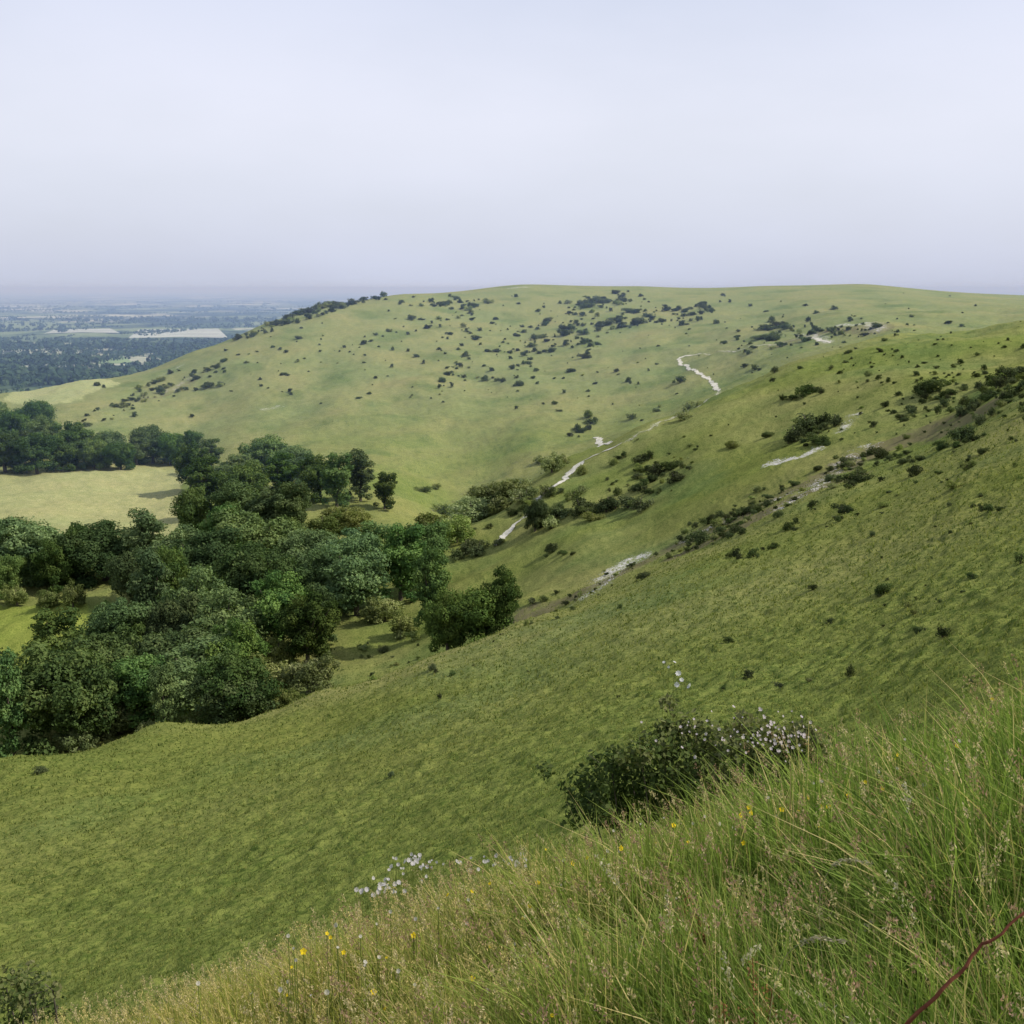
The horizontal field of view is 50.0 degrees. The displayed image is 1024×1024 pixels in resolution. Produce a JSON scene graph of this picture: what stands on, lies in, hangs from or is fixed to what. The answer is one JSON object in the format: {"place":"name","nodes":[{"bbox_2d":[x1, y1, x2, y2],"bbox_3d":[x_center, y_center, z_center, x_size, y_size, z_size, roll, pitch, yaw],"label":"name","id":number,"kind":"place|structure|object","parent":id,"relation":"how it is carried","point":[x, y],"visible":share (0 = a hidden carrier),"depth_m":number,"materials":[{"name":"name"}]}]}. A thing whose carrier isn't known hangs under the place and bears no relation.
{"place":"outdoors","nodes":[
{"label":"outdoors","id":0,"kind":"place"},
{"bbox_2d":[129,329,226,337],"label":"crop field","id":1,"kind":"structure","parent":0,"point":[215,333],"depth_m":2401.79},
{"bbox_2d":[0,284,1023,1023],"bbox_3d":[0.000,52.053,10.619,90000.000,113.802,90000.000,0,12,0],"label":"terrain","id":2,"kind":"structure","parent":0,"point":[456,440],"depth_m":156.59,"materials":[{"name":"green plant"}]},
{"bbox_2d":[0,430,23,473],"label":"oak tree","id":3,"kind":"object","parent":2,"relation":"on","point":[6,445],"visible":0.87,"depth_m":485.06,"materials":[{"name":"green plant"}]},
{"bbox_2d":[0,554,27,599],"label":"oak tree","id":4,"kind":"object","parent":2,"relation":"on","point":[10,567],"visible":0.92,"depth_m":282.80,"materials":[{"name":"green plant"}]},
{"bbox_2d":[0,583,29,605],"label":"hawthorn tree","id":5,"kind":"object","parent":2,"relation":"on","point":[18,594],"visible":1,"depth_m":278.95,"materials":[{"name":"green plant"}]},
{"bbox_2d":[0,409,30,436],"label":"oak tree","id":6,"kind":"object","parent":2,"relation":"on","point":[11,422],"visible":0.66,"depth_m":545.43,"materials":[{"name":"green plant"}]},
{"bbox_2d":[0,646,34,757],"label":"oak tree","id":7,"kind":"object","parent":2,"relation":"on","point":[11,688],"visible":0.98,"depth_m":183.98,"materials":[{"name":"green plant"}]},
{"bbox_2d":[0,516,64,587],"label":"oak tree","id":8,"kind":"object","parent":2,"relation":"on","point":[27,539],"visible":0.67,"depth_m":292.08,"materials":[{"name":"green plant"}]},
{"bbox_2d":[6,432,59,473],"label":"oak tree","id":9,"kind":"object","parent":2,"relation":"on","point":[37,450],"visible":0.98,"depth_m":485.46,"materials":[{"name":"green plant"}]},
{"bbox_2d":[10,399,57,432],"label":"oak tree","id":10,"kind":"object","parent":2,"relation":"on","point":[34,408],"visible":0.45,"depth_m":584.91,"materials":[{"name":"green plant"}]},
{"bbox_2d":[0,960,70,1023],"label":"briar","id":11,"kind":"object","parent":2,"relation":"on","point":[23,990],"visible":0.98,"depth_m":6.21,"materials":[{"name":"green plant"}]},
{"bbox_2d":[25,414,62,437],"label":"oak tree","id":12,"kind":"object","parent":2,"relation":"on","point":[41,423],"visible":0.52,"depth_m":516.18,"materials":[{"name":"green plant"}]},
{"bbox_2d":[35,590,62,607],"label":"hawthorn tree","id":13,"kind":"object","parent":2,"relation":"on","point":[48,599],"visible":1,"depth_m":270.10,"materials":[{"name":"green plant"}]},
{"bbox_2d":[21,604,84,663],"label":"oak tree","id":14,"kind":"object","parent":2,"relation":"on","point":[47,631],"visible":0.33,"depth_m":206.52,"materials":[{"name":"green plant"}]},
{"bbox_2d":[29,537,78,592],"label":"oak tree","id":15,"kind":"object","parent":2,"relation":"on","point":[52,566],"visible":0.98,"depth_m":286.48,"materials":[{"name":"green plant"}]},
{"bbox_2d":[44,438,78,470],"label":"oak tree","id":16,"kind":"object","parent":2,"relation":"on","point":[63,453],"visible":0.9,"depth_m":494.53,"materials":[{"name":"green plant"}]},
{"bbox_2d":[12,639,129,755],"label":"oak tree","id":17,"kind":"object","parent":2,"relation":"on","point":[67,692],"visible":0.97,"depth_m":188.10,"materials":[{"name":"green plant"}]},
{"bbox_2d":[59,578,87,606],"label":"hawthorn tree","id":18,"kind":"object","parent":2,"relation":"on","point":[71,595],"visible":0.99,"depth_m":268.93,"materials":[{"name":"green plant"}]},
{"bbox_2d":[53,420,93,464],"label":"oak tree","id":19,"kind":"object","parent":2,"relation":"on","point":[71,433],"visible":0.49,"depth_m":503.96,"materials":[{"name":"green plant"}]},
{"bbox_2d":[54,521,93,577],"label":"oak tree","id":20,"kind":"object","parent":2,"relation":"on","point":[72,528],"visible":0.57,"depth_m":291.38,"materials":[{"name":"green plant"}]},
{"bbox_2d":[51,723,99,752],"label":"hawthorn tree","id":21,"kind":"object","parent":2,"relation":"on","point":[74,741],"visible":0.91,"depth_m":188.57,"materials":[{"name":"green plant"}]},
{"bbox_2d":[55,519,131,588],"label":"oak tree","id":22,"kind":"object","parent":2,"relation":"on","point":[106,543],"visible":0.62,"depth_m":291.82,"materials":[{"name":"green plant"}]},
{"bbox_2d":[77,437,111,469],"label":"oak tree","id":23,"kind":"object","parent":2,"relation":"on","point":[90,453],"visible":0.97,"depth_m":499.01,"materials":[{"name":"green plant"}]},
{"bbox_2d":[61,631,145,703],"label":"oak tree","id":24,"kind":"object","parent":2,"relation":"on","point":[109,651],"visible":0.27,"depth_m":203.63,"materials":[{"name":"green plant"}]},
{"bbox_2d":[79,597,153,638],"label":"oak tree","id":25,"kind":"object","parent":2,"relation":"on","point":[101,619],"visible":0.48,"depth_m":226.54,"materials":[{"name":"green plant"}]},
{"bbox_2d":[100,441,135,469],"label":"oak tree","id":26,"kind":"object","parent":2,"relation":"on","point":[118,454],"visible":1,"depth_m":498.24,"materials":[{"name":"green plant"}]},
{"bbox_2d":[94,701,153,739],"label":"hawthorn tree","id":27,"kind":"object","parent":2,"relation":"on","point":[115,724],"visible":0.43,"depth_m":194.42,"materials":[{"name":"green plant"}]},
{"bbox_2d":[102,547,169,601],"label":"oak tree","id":28,"kind":"object","parent":2,"relation":"on","point":[122,567],"visible":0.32,"depth_m":264.90,"materials":[{"name":"green plant"}]},
{"bbox_2d":[106,652,181,727],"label":"oak tree","id":29,"kind":"object","parent":2,"relation":"on","point":[134,672],"visible":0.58,"depth_m":194.77,"materials":[{"name":"green plant"}]},
{"bbox_2d":[121,507,168,556],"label":"oak tree","id":30,"kind":"object","parent":2,"relation":"on","point":[145,529],"visible":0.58,"depth_m":291.63,"materials":[{"name":"green plant"}]},
{"bbox_2d":[126,545,174,640],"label":"oak tree","id":31,"kind":"object","parent":2,"relation":"on","point":[148,585],"visible":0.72,"depth_m":243.72,"materials":[{"name":"green plant"}]},
{"bbox_2d":[126,424,177,464],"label":"oak tree","id":32,"kind":"object","parent":2,"relation":"on","point":[151,433],"visible":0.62,"depth_m":523.51,"materials":[{"name":"green plant"}]},
{"bbox_2d":[147,661,181,722],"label":"oak tree","id":33,"kind":"object","parent":2,"relation":"on","point":[166,694],"visible":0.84,"depth_m":150.22,"materials":[{"name":"green plant"}]},
{"bbox_2d":[155,431,184,464],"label":"oak tree","id":34,"kind":"object","parent":2,"relation":"on","point":[167,443],"visible":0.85,"depth_m":522.58,"materials":[{"name":"green plant"}]},
{"bbox_2d":[131,625,213,662],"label":"oak tree","id":35,"kind":"object","parent":2,"relation":"on","point":[158,643],"visible":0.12,"depth_m":208.55,"materials":[{"name":"green plant"}]},
{"bbox_2d":[156,545,188,591],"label":"oak tree","id":36,"kind":"object","parent":2,"relation":"on","point":[177,564],"visible":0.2,"depth_m":257.02,"materials":[{"name":"green plant"}]},
{"bbox_2d":[0,296,347,392],"bbox_3d":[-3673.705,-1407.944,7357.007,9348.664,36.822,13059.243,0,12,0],"label":"distant woodland","id":37,"kind":"object","parent":2,"relation":"on","point":[13,368],"visible":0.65,"depth_m":1787.41,"materials":[{"name":"green plant"}]},
{"bbox_2d":[143,591,208,638],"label":"oak tree","id":38,"kind":"object","parent":2,"relation":"on","point":[162,619],"visible":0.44,"depth_m":224.25,"materials":[{"name":"green plant"}]},
{"bbox_2d":[148,523,204,559],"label":"oak tree","id":39,"kind":"object","parent":2,"relation":"on","point":[172,536],"visible":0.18,"depth_m":282.58,"materials":[{"name":"green plant"}]},
{"bbox_2d":[168,487,209,535],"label":"oak tree","id":40,"kind":"object","parent":2,"relation":"on","point":[192,506],"visible":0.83,"depth_m":342.65,"materials":[{"name":"green plant"}]},
{"bbox_2d":[169,442,210,488],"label":"oak tree","id":41,"kind":"object","parent":2,"relation":"on","point":[181,458],"visible":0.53,"depth_m":445.43,"materials":[{"name":"green plant"}]},
{"bbox_2d":[155,563,227,615],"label":"oak tree","id":42,"kind":"object","parent":2,"relation":"on","point":[198,578],"visible":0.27,"depth_m":233.92,"materials":[{"name":"green plant"}]},
{"bbox_2d":[146,627,257,715],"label":"oak tree","id":43,"kind":"object","parent":2,"relation":"on","point":[185,665],"visible":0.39,"depth_m":193.13,"materials":[{"name":"green plant"}]},
{"bbox_2d":[166,524,243,570],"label":"oak tree","id":44,"kind":"object","parent":2,"relation":"on","point":[211,547],"visible":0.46,"depth_m":277.15,"materials":[{"name":"green plant"}]},
{"bbox_2d":[183,455,228,515],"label":"oak tree","id":45,"kind":"object","parent":2,"relation":"on","point":[197,472],"visible":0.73,"depth_m":385.90,"materials":[{"name":"green plant"}]},
{"bbox_2d":[174,586,272,640],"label":"oak tree","id":46,"kind":"object","parent":2,"relation":"on","point":[225,610],"visible":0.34,"depth_m":218.13,"materials":[{"name":"green plant"}]},
{"bbox_2d":[180,666,279,723],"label":"oak tree","id":47,"kind":"object","parent":2,"relation":"on","point":[211,710],"visible":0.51,"depth_m":149.72,"materials":[{"name":"green plant"}]},
{"bbox_2d":[206,478,259,518],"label":"oak tree","id":48,"kind":"object","parent":2,"relation":"on","point":[234,493],"visible":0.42,"depth_m":340.08,"materials":[{"name":"green plant"}]},
{"bbox_2d":[208,453,258,485],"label":"oak tree","id":49,"kind":"object","parent":2,"relation":"on","point":[226,466],"visible":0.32,"depth_m":443.88,"materials":[{"name":"green plant"}]},
{"bbox_2d":[203,616,271,665],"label":"oak tree","id":50,"kind":"object","parent":2,"relation":"on","point":[252,642],"visible":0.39,"depth_m":197.06,"materials":[{"name":"green plant"}]},
{"bbox_2d":[196,646,288,724],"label":"oak tree","id":51,"kind":"object","parent":2,"relation":"on","point":[234,670],"visible":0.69,"depth_m":150.89,"materials":[{"name":"green plant"}]},
{"bbox_2d":[214,458,271,494],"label":"oak tree","id":52,"kind":"object","parent":2,"relation":"on","point":[249,477],"visible":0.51,"depth_m":381.08,"materials":[{"name":"green plant"}]},
{"bbox_2d":[211,505,297,553],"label":"oak tree","id":53,"kind":"object","parent":2,"relation":"on","point":[252,527],"visible":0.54,"depth_m":290.50,"materials":[{"name":"green plant"}]},
{"bbox_2d":[210,540,308,628],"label":"oak tree","id":54,"kind":"object","parent":2,"relation":"on","point":[251,562],"visible":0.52,"depth_m":243.71,"materials":[{"name":"green plant"}]},
{"bbox_2d":[237,433,290,473],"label":"oak tree","id":55,"kind":"object","parent":2,"relation":"on","point":[262,450],"visible":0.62,"depth_m":455.34,"materials":[{"name":"green plant"}]},
{"bbox_2d":[247,651,294,692],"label":"hawthorn tree","id":56,"kind":"object","parent":2,"relation":"on","point":[274,669],"visible":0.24,"depth_m":194.58,"materials":[{"name":"green plant"}]},
{"bbox_2d":[245,487,311,525],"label":"oak tree","id":57,"kind":"object","parent":2,"relation":"on","point":[263,505],"visible":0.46,"depth_m":336.61,"materials":[{"name":"green plant"}]},
{"bbox_2d":[249,569,311,645],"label":"oak tree","id":58,"kind":"object","parent":2,"relation":"on","point":[277,596],"visible":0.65,"depth_m":222.54,"materials":[{"name":"green plant"}]},
{"bbox_2d":[265,451,299,494],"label":"oak tree","id":59,"kind":"object","parent":2,"relation":"on","point":[279,463],"visible":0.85,"depth_m":391.62,"materials":[{"name":"green plant"}]},
{"bbox_2d":[262,635,303,668],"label":"hawthorn tree","id":60,"kind":"object","parent":2,"relation":"on","point":[277,654],"visible":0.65,"depth_m":216.04,"materials":[{"name":"green plant"}]},
{"bbox_2d":[274,481,311,527],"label":"oak tree","id":61,"kind":"object","parent":2,"relation":"on","point":[288,506],"visible":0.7,"depth_m":322.81,"materials":[{"name":"green plant"}]},
{"bbox_2d":[274,444,314,486],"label":"oak tree","id":62,"kind":"object","parent":2,"relation":"on","point":[301,454],"visible":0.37,"depth_m":426.63,"materials":[{"name":"green plant"}]},
{"bbox_2d":[271,527,339,567],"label":"oak tree","id":63,"kind":"object","parent":2,"relation":"on","point":[297,543],"visible":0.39,"depth_m":273.50,"materials":[{"name":"green plant"}]},
{"bbox_2d":[274,591,341,663],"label":"oak tree","id":64,"kind":"object","parent":2,"relation":"on","point":[303,633],"visible":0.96,"depth_m":213.77,"materials":[{"name":"green plant"}]},
{"bbox_2d":[279,650,341,694],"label":"hawthorn tree","id":65,"kind":"object","parent":2,"relation":"on","point":[309,675],"visible":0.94,"depth_m":189.73,"materials":[{"name":"green plant"}]},
{"bbox_2d":[295,454,330,502],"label":"oak tree","id":66,"kind":"object","parent":2,"relation":"on","point":[313,478],"visible":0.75,"depth_m":386.31,"materials":[{"name":"green plant"}]},
{"bbox_2d":[288,548,342,613],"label":"oak tree","id":67,"kind":"object","parent":2,"relation":"on","point":[314,568],"visible":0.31,"depth_m":249.25,"materials":[{"name":"green plant"}]},
{"bbox_2d":[305,582,339,643],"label":"oak tree","id":68,"kind":"object","parent":2,"relation":"on","point":[323,591],"visible":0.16,"depth_m":225.83,"materials":[{"name":"green plant"}]},
{"bbox_2d":[305,509,344,535],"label":"hawthorn tree","id":69,"kind":"object","parent":2,"relation":"on","point":[327,523],"visible":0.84,"depth_m":333.01,"materials":[{"name":"green plant"}]},
{"bbox_2d":[30,825,642,1023],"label":"seeding grass","id":70,"kind":"structure","parent":2,"relation":"on","point":[301,990],"depth_m":3.55,"materials":[{"name":"green plant"}]},
{"bbox_2d":[320,452,353,506],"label":"oak tree","id":71,"kind":"object","parent":2,"relation":"on","point":[335,477],"visible":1,"depth_m":374.24,"materials":[{"name":"green plant"}]},
{"bbox_2d":[318,530,392,615],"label":"oak tree","id":72,"kind":"object","parent":2,"relation":"on","point":[354,572],"visible":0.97,"depth_m":245.33,"materials":[{"name":"green plant"}]},
{"bbox_2d":[340,510,372,533],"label":"hawthorn tree","id":73,"kind":"object","parent":2,"relation":"on","point":[352,519],"visible":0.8,"depth_m":334.19,"materials":[{"name":"green plant"}]},
{"bbox_2d":[345,448,375,500],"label":"oak tree","id":74,"kind":"object","parent":2,"relation":"on","point":[360,476],"visible":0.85,"depth_m":387.00,"materials":[{"name":"green plant"}]},
{"bbox_2d":[360,520,390,574],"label":"oak tree","id":75,"kind":"object","parent":2,"relation":"on","point":[375,529],"visible":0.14,"depth_m":281.07,"materials":[{"name":"green plant"}]},
{"bbox_2d":[357,596,404,624],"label":"hawthorn tree","id":76,"kind":"object","parent":2,"relation":"on","point":[379,608],"visible":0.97,"depth_m":241.00,"materials":[{"name":"green plant"}]},
{"bbox_2d":[373,471,397,509],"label":"oak tree","id":77,"kind":"object","parent":2,"relation":"on","point":[383,490],"visible":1,"depth_m":377.31,"materials":[{"name":"green plant"}]},
{"bbox_2d":[378,522,426,602],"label":"oak tree","id":78,"kind":"object","parent":2,"relation":"on","point":[400,557],"visible":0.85,"depth_m":251.87,"materials":[{"name":"green plant"}]},
{"bbox_2d":[386,609,419,636],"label":"hawthorn tree","id":79,"kind":"object","parent":2,"relation":"on","point":[403,623],"visible":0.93,"depth_m":227.28,"materials":[{"name":"green plant"}]},
{"bbox_2d":[389,519,450,583],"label":"oak tree","id":80,"kind":"object","parent":2,"relation":"on","point":[434,538],"visible":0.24,"depth_m":260.27,"materials":[{"name":"green plant"}]},
{"bbox_2d":[409,545,452,627],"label":"oak tree","id":81,"kind":"object","parent":2,"relation":"on","point":[436,577],"visible":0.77,"depth_m":215.89,"materials":[{"name":"green plant"}]},
{"bbox_2d":[354,852,526,932],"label":"oxeye daisies","id":82,"kind":"object","parent":2,"relation":"on","point":[412,863],"visible":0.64,"depth_m":6.37,"materials":[{"name":"white plant"}]},
{"bbox_2d":[421,586,468,652],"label":"oak tree","id":83,"kind":"object","parent":2,"relation":"on","point":[439,622],"visible":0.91,"depth_m":154.23,"materials":[{"name":"green plant"}]},
{"bbox_2d":[434,513,475,543],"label":"hawthorn tree","id":84,"kind":"object","parent":2,"relation":"on","point":[460,528],"visible":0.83,"depth_m":292.30,"materials":[{"name":"green plant"}]},
{"bbox_2d":[445,495,493,523],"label":"hawthorn tree","id":85,"kind":"object","parent":2,"relation":"on","point":[473,508],"visible":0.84,"depth_m":322.20,"materials":[{"name":"green plant"}]},
{"bbox_2d":[448,584,512,644],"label":"oak tree","id":86,"kind":"object","parent":2,"relation":"on","point":[475,616],"visible":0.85,"depth_m":153.77,"materials":[{"name":"green plant"}]},
{"bbox_2d":[479,564,522,632],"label":"oak tree","id":87,"kind":"object","parent":2,"relation":"on","point":[506,592],"visible":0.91,"depth_m":154.54,"materials":[{"name":"green plant"}]},
{"bbox_2d":[489,479,533,501],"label":"hawthorn tree","id":88,"kind":"object","parent":2,"relation":"on","point":[509,484],"visible":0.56,"depth_m":322.14,"materials":[{"name":"green plant"}]},
{"bbox_2d":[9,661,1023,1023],"bbox_3d":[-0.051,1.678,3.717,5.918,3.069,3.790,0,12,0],"label":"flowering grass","id":89,"kind":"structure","parent":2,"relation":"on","point":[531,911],"depth_m":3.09,"materials":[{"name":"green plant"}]},
{"bbox_2d":[32,290,1023,776],"bbox_3d":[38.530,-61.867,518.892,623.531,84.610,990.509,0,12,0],"label":"hawthorn scrub","id":90,"kind":"object","parent":2,"relation":"on","point":[818,424],"visible":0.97,"depth_m":274.61,"materials":[{"name":"green plant"}]},
{"bbox_2d":[45,639,1023,1023],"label":"meadow grass","id":91,"kind":"structure","parent":2,"relation":"on","point":[929,859],"depth_m":2.76,"materials":[{"name":"green plant"}]},
{"bbox_2d":[522,498,550,531],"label":"oak tree","id":92,"kind":"object","parent":2,"relation":"on","point":[536,512],"visible":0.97,"depth_m":277.04,"materials":[{"name":"green plant"}]},
{"bbox_2d":[196,738,960,1023],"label":"hawkbit clocks","id":93,"kind":"object","parent":2,"relation":"on","point":[280,989],"visible":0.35,"depth_m":3.16,"materials":[{"name":"white plant"}]},
{"bbox_2d":[286,698,993,1023],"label":"buttercups","id":94,"kind":"object","parent":2,"relation":"on","point":[303,951],"visible":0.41,"depth_m":3.35,"materials":[{"name":"yellow plant"}]},
{"bbox_2d":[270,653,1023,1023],"bbox_3d":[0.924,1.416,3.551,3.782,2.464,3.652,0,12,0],"label":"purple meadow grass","id":95,"kind":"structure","parent":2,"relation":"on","point":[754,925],"depth_m":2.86,"materials":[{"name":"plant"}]},
{"bbox_2d":[535,693,842,863],"bbox_3d":[1.414,2.625,8.844,2.451,2.553,1.460,0,12,0],"label":"bramble bush","id":96,"kind":"object","parent":2,"relation":"on","point":[598,791],"visible":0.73,"depth_m":8.57,"materials":[{"name":"green plant"}]},
{"bbox_2d":[640,705,816,761],"bbox_3d":[1.574,1.595,7.973,1.230,0.481,0.496,5,13,24],"label":"bramble blossom","id":97,"kind":"object","parent":96,"relation":"attached to","point":[761,728],"visible":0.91,"depth_m":7.91,"materials":[{"name":"white plant"}]},
{"bbox_2d":[713,957,779,1023],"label":"sorrel plant","id":98,"kind":"object","parent":2,"relation":"on","point":[754,989],"visible":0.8,"depth_m":2.14,"materials":[{"name":"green plant"}]},
{"bbox_2d":[904,912,1023,1023],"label":"dead briar stem","id":99,"kind":"object","parent":2,"relation":"on","point":[941,989],"visible":1,"depth_m":1.55,"materials":[{"name":"brown plant"}]},
{"bbox_2d":[0,0,1023,290],"label":"sky","id":100,"kind":"structure","parent":0,"point":[146,145],"materials":[{"name":"white"}]},
{"bbox_2d":[495,338,830,545],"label":"chalk path","id":101,"kind":"structure","parent":0,"point":[573,469],"depth_m":379.20,"materials":[{"name":"white stone"}]},
{"bbox_2d":[578,781,966,1023],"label":"oat grass","id":102,"kind":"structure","parent":0,"point":[760,945],"depth_m":2.19,"materials":[{"name":"plant"}]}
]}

